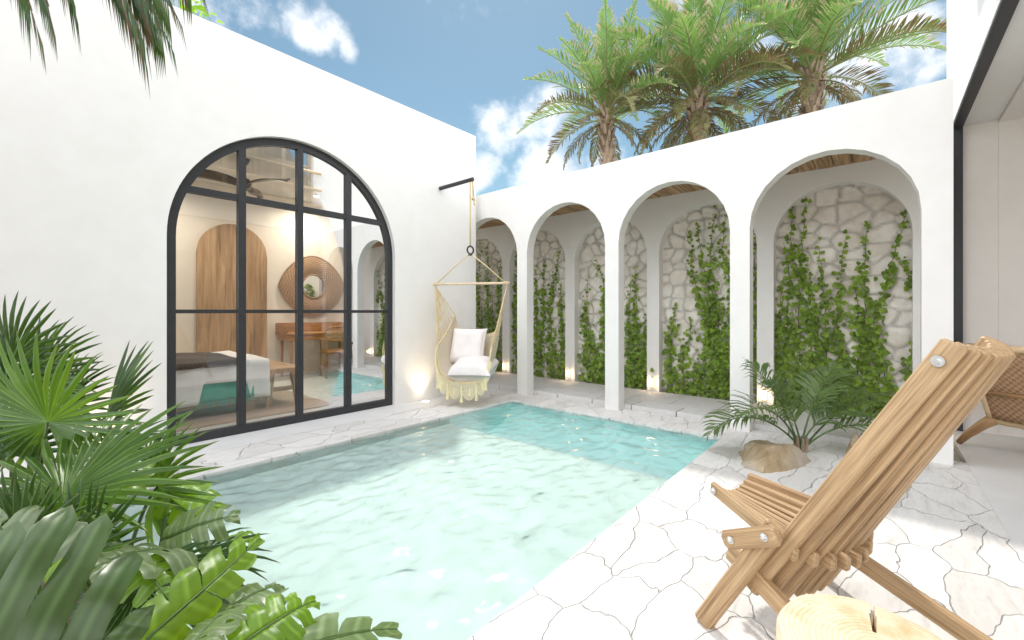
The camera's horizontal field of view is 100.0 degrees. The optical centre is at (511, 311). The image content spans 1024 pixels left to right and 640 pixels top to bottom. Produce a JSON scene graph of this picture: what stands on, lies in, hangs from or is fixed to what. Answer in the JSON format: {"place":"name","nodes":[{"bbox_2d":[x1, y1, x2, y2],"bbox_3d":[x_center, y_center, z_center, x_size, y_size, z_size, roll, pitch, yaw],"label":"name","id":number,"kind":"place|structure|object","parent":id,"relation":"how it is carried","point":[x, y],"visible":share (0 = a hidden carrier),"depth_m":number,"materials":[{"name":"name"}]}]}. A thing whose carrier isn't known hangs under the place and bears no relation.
{"place":"outdoors","nodes":[
{"label":"outdoors","id":0,"kind":"place"},
{"bbox_2d":[40,513,90,634],"bbox_3d":[-3.147,1.129,0.211,2.950,0.082,4.220,0,0,41],"label":"planting bed","id":1,"kind":"object","parent":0,"point":[42,586],"depth_m":1.62,"materials":[{"name":"green plant"}]},
{"bbox_2d":[0,505,154,639],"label":"monstera","id":2,"kind":"object","parent":1,"relation":"on","point":[31,552],"visible":1,"depth_m":0.82,"materials":[{"name":"green plant"}]},
{"bbox_2d":[0,290,160,486],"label":"fan palm","id":3,"kind":"object","parent":1,"relation":"on","point":[46,346],"visible":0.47,"depth_m":2.06,"materials":[{"name":"green plant"}]},
{"bbox_2d":[0,459,164,632],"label":"fan palm","id":4,"kind":"object","parent":1,"relation":"on","point":[16,502],"visible":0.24,"depth_m":1.22,"materials":[{"name":"green plant"}]},
{"bbox_2d":[0,331,211,606],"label":"fan palm","id":5,"kind":"object","parent":1,"relation":"on","point":[32,413],"visible":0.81,"depth_m":1.45,"materials":[{"name":"green plant"}]},
{"bbox_2d":[15,0,209,94],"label":"palm tree","id":6,"kind":"object","parent":1,"relation":"on","point":[148,25],"visible":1,"depth_m":2.02,"materials":[{"name":"green plant"}]},
{"bbox_2d":[44,462,240,626],"bbox_3d":[-1.121,0.816,1.366,0.434,0.557,0.731,0,0,-36],"label":"monstera","id":7,"kind":"object","parent":1,"relation":"on","point":[171,543],"visible":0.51,"depth_m":1.36,"materials":[{"name":"green plant"}]},
{"bbox_2d":[59,411,278,639],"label":"fan palm","id":8,"kind":"object","parent":1,"relation":"on","point":[151,520],"visible":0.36,"depth_m":1.54,"materials":[{"name":"green plant"}]},
{"bbox_2d":[0,390,491,488],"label":"path","id":9,"kind":"structure","parent":0,"point":[250,437],"depth_m":4.11,"materials":[{"name":"white stone paving"},{"name":"grey joints"}]},
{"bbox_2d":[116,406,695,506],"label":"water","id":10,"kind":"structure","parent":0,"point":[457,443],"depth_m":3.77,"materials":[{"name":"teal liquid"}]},
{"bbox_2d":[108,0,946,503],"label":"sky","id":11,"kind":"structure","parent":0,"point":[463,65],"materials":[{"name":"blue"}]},
{"bbox_2d":[128,385,1023,639],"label":"pavement","id":12,"kind":"structure","parent":0,"point":[655,565],"depth_m":1.98,"materials":[{"name":"white stone"}]},
{"bbox_2d":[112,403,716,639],"bbox_3d":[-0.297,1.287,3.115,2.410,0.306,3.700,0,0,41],"label":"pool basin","id":13,"kind":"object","parent":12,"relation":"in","point":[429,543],"visible":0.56,"depth_m":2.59,"materials":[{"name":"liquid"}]},
{"bbox_2d":[738,440,810,472],"bbox_3d":[1.858,1.123,3.112,0.479,0.343,0.580,0,0,41],"label":"rock","id":14,"kind":"object","parent":12,"relation":"on","point":[763,456],"visible":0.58,"depth_m":3.04,"materials":[{"name":"beige stone"}]},
{"bbox_2d":[699,357,894,452],"bbox_3d":[2.344,0.739,3.381,1.728,0.747,0.882,0,0,2],"label":"palm","id":15,"kind":"object","parent":12,"relation":"on","point":[803,442],"visible":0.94,"depth_m":3.39,"materials":[{"name":"green plant"}]},
{"bbox_2d":[846,432,859,453],"bbox_3d":[2.602,1.100,3.210,0.157,0.406,0.235,0,0,22],"label":"rock","id":16,"kind":"object","parent":12,"relation":"on","point":[854,438],"visible":0.11,"depth_m":3.20,"materials":[{"name":"beige stone"}]},
{"bbox_2d":[695,336,1015,639],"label":"folding stick chair","id":17,"kind":"object","parent":12,"relation":"on","point":[790,542],"visible":0.99,"depth_m":1.31,"materials":[{"name":"brown wood"}]},
{"bbox_2d":[776,594,941,639],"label":"stump table","id":18,"kind":"object","parent":12,"relation":"on","point":[818,617],"visible":1,"depth_m":0.90,"materials":[{"name":"brown wood"}]},
{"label":"kerb","id":19,"kind":"structure","parent":12,"relation":"on","visible":0},
{"bbox_2d":[119,530,401,639],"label":"monstera","id":20,"kind":"object","parent":19,"relation":"on","point":[192,601],"visible":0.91,"depth_m":1.15,"materials":[{"name":"green plant"}]},
{"bbox_2d":[953,445,961,461],"bbox_3d":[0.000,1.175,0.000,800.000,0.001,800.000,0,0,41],"label":"ground","id":21,"kind":"structure","parent":0,"point":[956,456],"depth_m":3.48,"materials":[{"name":"white stone"}]},
{"bbox_2d":[0,0,475,477],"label":"house","id":22,"kind":"structure","parent":21,"relation":"on","point":[122,224],"depth_m":3.90,"materials":[{"name":"white paint"}]},
{"bbox_2d":[173,0,223,23],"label":"roof shrub","id":23,"kind":"object","parent":22,"relation":"on","point":[201,8],"visible":0.05,"depth_m":3.97,"materials":[{"name":"green plant"}]},
{"bbox_2d":[196,224,235,351],"bbox_3d":[-4.500,-0.135,6.538,0.050,2.450,0.507,0,0,41],"label":"door leaf","id":24,"kind":"structure","parent":22,"relation":"in","point":[216,248],"depth_m":6.52,"materials":[{"name":"brown wood"}]},
{"bbox_2d":[176,396,259,411],"bbox_3d":[-4.288,0.820,4.024,1.410,0.560,3.160,0,0,41],"label":"bed","id":25,"kind":"object","parent":22,"relation":"on","point":[249,405],"visible":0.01,"depth_m":4.46,"materials":[{"name":"brown wood"}]},
{"bbox_2d":[176,350,270,407],"bbox_3d":[-3.669,0.721,4.642,1.386,0.419,1.464,0,0,41],"label":"bedspread","id":26,"kind":"object","parent":25,"relation":"on","point":[190,383],"visible":0.22,"depth_m":4.41,"materials":[{"name":"white fabric"}]},
{"bbox_2d":[176,352,235,370],"bbox_3d":[-3.591,0.532,4.677,1.357,0.065,0.822,0,0,41],"label":"blanket","id":27,"kind":"object","parent":26,"relation":"on","point":[193,360],"visible":0.65,"depth_m":4.45,"materials":[{"name":"grey fabric"}]},
{"bbox_2d":[194,361,253,409],"bbox_3d":[-3.456,0.749,4.865,1.318,0.452,0.530,0,0,41],"label":"throw blanket","id":28,"kind":"object","parent":25,"relation":"on","point":[219,392],"visible":0.22,"depth_m":4.41,"materials":[{"name":"teal fabric"}]},
{"bbox_2d":[198,158,290,197],"bbox_3d":[-3.514,-1.754,5.384,1.167,0.388,1.067,0,0,41],"label":"ceiling fan","id":29,"kind":"object","parent":22,"relation":"hanging from","point":[215,176],"visible":0.67,"depth_m":5.34,"materials":[{"name":"brown wood"}]},
{"bbox_2d":[176,390,326,431],"bbox_3d":[-3.954,1.092,4.429,2.030,0.016,3.370,0,0,41],"label":"rug","id":30,"kind":"object","parent":22,"relation":"on","point":[283,402],"depth_m":4.65,"materials":[{"name":"carpet"}]},
{"bbox_2d":[264,360,303,407],"bbox_3d":[-2.994,0.876,5.279,1.080,0.457,0.400,0,0,41],"label":"bench","id":31,"kind":"object","parent":30,"relation":"on","point":[276,367],"visible":0.3,"depth_m":4.96,"materials":[{"name":"brown wood"}]},
{"bbox_2d":[246,228,266,357],"bbox_3d":[-4.166,-0.130,6.927,0.050,2.439,0.377,0,0,41],"label":"door leaf","id":32,"kind":"structure","parent":22,"relation":"in","point":[256,256],"depth_m":6.93,"materials":[{"name":"brown wood"}]},
{"bbox_2d":[167,138,391,445],"bbox_3d":[-2.122,-0.286,4.281,0.063,2.773,2.116,0,0,41],"label":"arched window","id":33,"kind":"structure","parent":22,"relation":"in","point":[358,226],"depth_m":4.52,"materials":[{"name":"black metal"}]},
{"bbox_2d":[275,322,343,376],"bbox_3d":[-3.394,0.646,7.468,0.500,0.908,1.170,0,0,41],"label":"desk","id":34,"kind":"object","parent":22,"relation":"on","point":[311,331],"visible":0.67,"depth_m":7.28,"materials":[{"name":"brown wood"}]},
{"bbox_2d":[279,256,343,316],"bbox_3d":[-3.521,-0.445,7.628,0.054,1.091,1.161,0,0,41],"label":"wall mirror","id":35,"kind":"object","parent":22,"relation":"attached to","point":[323,286],"depth_m":7.64,"materials":[{"name":"wicker"}]},
{"bbox_2d":[319,326,343,378],"bbox_3d":[-2.948,0.667,7.293,0.551,0.866,0.516,0,0,-37],"label":"desk chair","id":36,"kind":"object","parent":22,"relation":"on","point":[327,351],"visible":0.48,"depth_m":7.05,"materials":[{"name":"brown wood"}]},
{"bbox_2d":[439,177,473,189],"bbox_3d":[-0.699,-1.590,5.354,0.607,0.049,0.050,0,0,41],"label":"wall pole","id":37,"kind":"object","parent":22,"relation":"attached to","point":[457,183],"depth_m":5.31,"materials":[{"name":"black metal"}]},
{"bbox_2d":[432,181,509,402],"bbox_3d":[-0.500,-0.292,5.201,0.980,2.660,0.672,0,0,13],"label":"hanging chair","id":38,"kind":"object","parent":37,"relation":"hanging from","point":[443,363],"visible":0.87,"depth_m":5.12,"materials":[{"name":"fabric"}]},
{"bbox_2d":[449,328,487,362],"bbox_3d":[-0.545,0.425,5.328,0.450,0.427,0.282,0,0,14],"label":"back cushion","id":39,"kind":"object","parent":38,"relation":"on","point":[468,342],"visible":0.88,"depth_m":5.25,"materials":[{"name":"fabric"}]},
{"bbox_2d":[447,355,498,381],"bbox_3d":[-0.450,0.672,5.049,0.522,0.295,0.404,0,0,14],"label":"seat cushion","id":40,"kind":"object","parent":38,"relation":"on","point":[471,368],"visible":0.87,"depth_m":4.90,"materials":[{"name":"fabric"}]},
{"bbox_2d":[516,0,708,169],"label":"palm tree","id":41,"kind":"object","parent":21,"relation":"on","point":[603,67],"visible":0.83,"depth_m":11.97,"materials":[{"name":"green plant"}]},
{"bbox_2d":[476,184,911,416],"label":"stone wall","id":42,"kind":"structure","parent":21,"relation":"on","point":[832,214],"depth_m":5.22,"materials":[{"name":"beige stone"}]},
{"bbox_2d":[476,240,516,373],"bbox_3d":[-0.307,-0.109,7.637,1.321,2.425,0.153,0,0,41],"label":"climbing vine","id":43,"kind":"object","parent":42,"relation":"attached to","point":[492,324],"visible":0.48,"depth_m":7.63,"materials":[{"name":"green plant"}]},
{"bbox_2d":[533,250,580,379],"bbox_3d":[0.628,0.059,6.841,1.074,2.064,0.133,0,0,41],"label":"climbing vine","id":44,"kind":"object","parent":42,"relation":"attached to","point":[549,339],"visible":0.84,"depth_m":6.88,"materials":[{"name":"green plant"}]},
{"bbox_2d":[577,259,625,384],"bbox_3d":[1.262,0.155,6.296,0.874,1.860,0.146,0,0,41],"label":"climbing vine","id":45,"kind":"object","parent":42,"relation":"attached to","point":[598,377],"visible":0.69,"depth_m":6.35,"materials":[{"name":"green plant"}]},
{"bbox_2d":[624,265,653,389],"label":"climbing vine","id":46,"kind":"object","parent":42,"relation":"attached to","point":[639,369],"visible":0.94,"depth_m":5.92,"materials":[{"name":"green plant"}]},
{"bbox_2d":[661,302,704,395],"bbox_3d":[2.199,0.481,5.491,0.706,1.199,0.109,0,0,43],"label":"climbing vine","id":47,"kind":"object","parent":42,"relation":"attached to","point":[678,388],"visible":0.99,"depth_m":5.54,"materials":[{"name":"green plant"}]},
{"bbox_2d":[686,205,729,399],"bbox_3d":[2.486,-0.105,5.247,0.704,2.401,0.142,0,0,41],"label":"climbing vine","id":48,"kind":"object","parent":42,"relation":"attached to","point":[719,356],"visible":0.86,"depth_m":5.26,"materials":[{"name":"green plant"}]},
{"bbox_2d":[753,198,825,411],"bbox_3d":[2.998,-0.077,4.803,0.903,2.345,0.153,0,0,41],"label":"climbing vine","id":49,"kind":"object","parent":42,"relation":"attached to","point":[793,335],"visible":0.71,"depth_m":4.73,"materials":[{"name":"green plant"}]},
{"bbox_2d":[801,229,865,412],"bbox_3d":[3.355,0.116,4.502,0.552,1.931,0.146,0,0,41],"label":"climbing vine","id":50,"kind":"object","parent":42,"relation":"attached to","point":[826,336],"visible":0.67,"depth_m":4.51,"materials":[{"name":"green plant"}]},
{"bbox_2d":[843,210,908,417],"bbox_3d":[3.629,0.038,4.280,0.645,2.106,0.156,0,0,41],"label":"climbing vine","id":51,"kind":"object","parent":42,"relation":"attached to","point":[871,378],"visible":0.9,"depth_m":4.29,"materials":[{"name":"green plant"}]},
{"bbox_2d":[898,260,911,381],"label":"climbing vine","id":52,"kind":"object","parent":42,"relation":"attached to","point":[907,287],"visible":0.43,"depth_m":4.13,"materials":[{"name":"green plant"}]},
{"bbox_2d":[589,0,830,155],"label":"palm tree","id":53,"kind":"object","parent":21,"relation":"on","point":[697,46],"visible":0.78,"depth_m":11.36,"materials":[{"name":"green plant"}]},
{"bbox_2d":[476,77,952,464],"bbox_3d":[0.971,-0.263,5.789,6.858,2.825,1.290,0,0,41],"label":"colonnade","id":54,"kind":"object","parent":21,"relation":"on","point":[761,180],"visible":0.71,"depth_m":4.42,"materials":[{"name":"white paint"}]},
{"bbox_2d":[567,369,570,377],"bbox_3d":[0.858,0.933,6.506,0.047,0.128,0.068,0,0,41],"label":"wall lamp","id":55,"kind":"object","parent":54,"relation":"attached to","point":[568,372],"visible":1,"depth_m":6.48,"materials":[{"name":"white metal"}]},
{"bbox_2d":[650,377,654,386],"bbox_3d":[1.844,0.933,5.659,0.047,0.128,0.068,0,0,41],"label":"wall lamp","id":56,"kind":"object","parent":54,"relation":"attached to","point":[652,381],"visible":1,"depth_m":5.64,"materials":[{"name":"white metal"}]},
{"bbox_2d":[762,389,766,400],"bbox_3d":[2.830,0.933,4.812,0.047,0.128,0.068,0,0,41],"label":"wall lamp","id":57,"kind":"object","parent":54,"relation":"attached to","point":[764,395],"visible":0.97,"depth_m":4.79,"materials":[{"name":"white metal"}]},
{"bbox_2d":[703,0,946,133],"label":"palm tree","id":58,"kind":"object","parent":21,"relation":"on","point":[816,28],"visible":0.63,"depth_m":10.91,"materials":[{"name":"green plant"}]},
{"bbox_2d":[947,0,1023,562],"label":"villa","id":59,"kind":"object","parent":21,"relation":"on","point":[985,54],"visible":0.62,"depth_m":3.78,"materials":[{"name":"white paint"}]},
{"bbox_2d":[956,343,1023,443],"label":"lounge chair","id":60,"kind":"object","parent":59,"relation":"on","point":[1002,400],"visible":0.57,"depth_m":3.21,"materials":[{"name":"wicker"}]}
]}

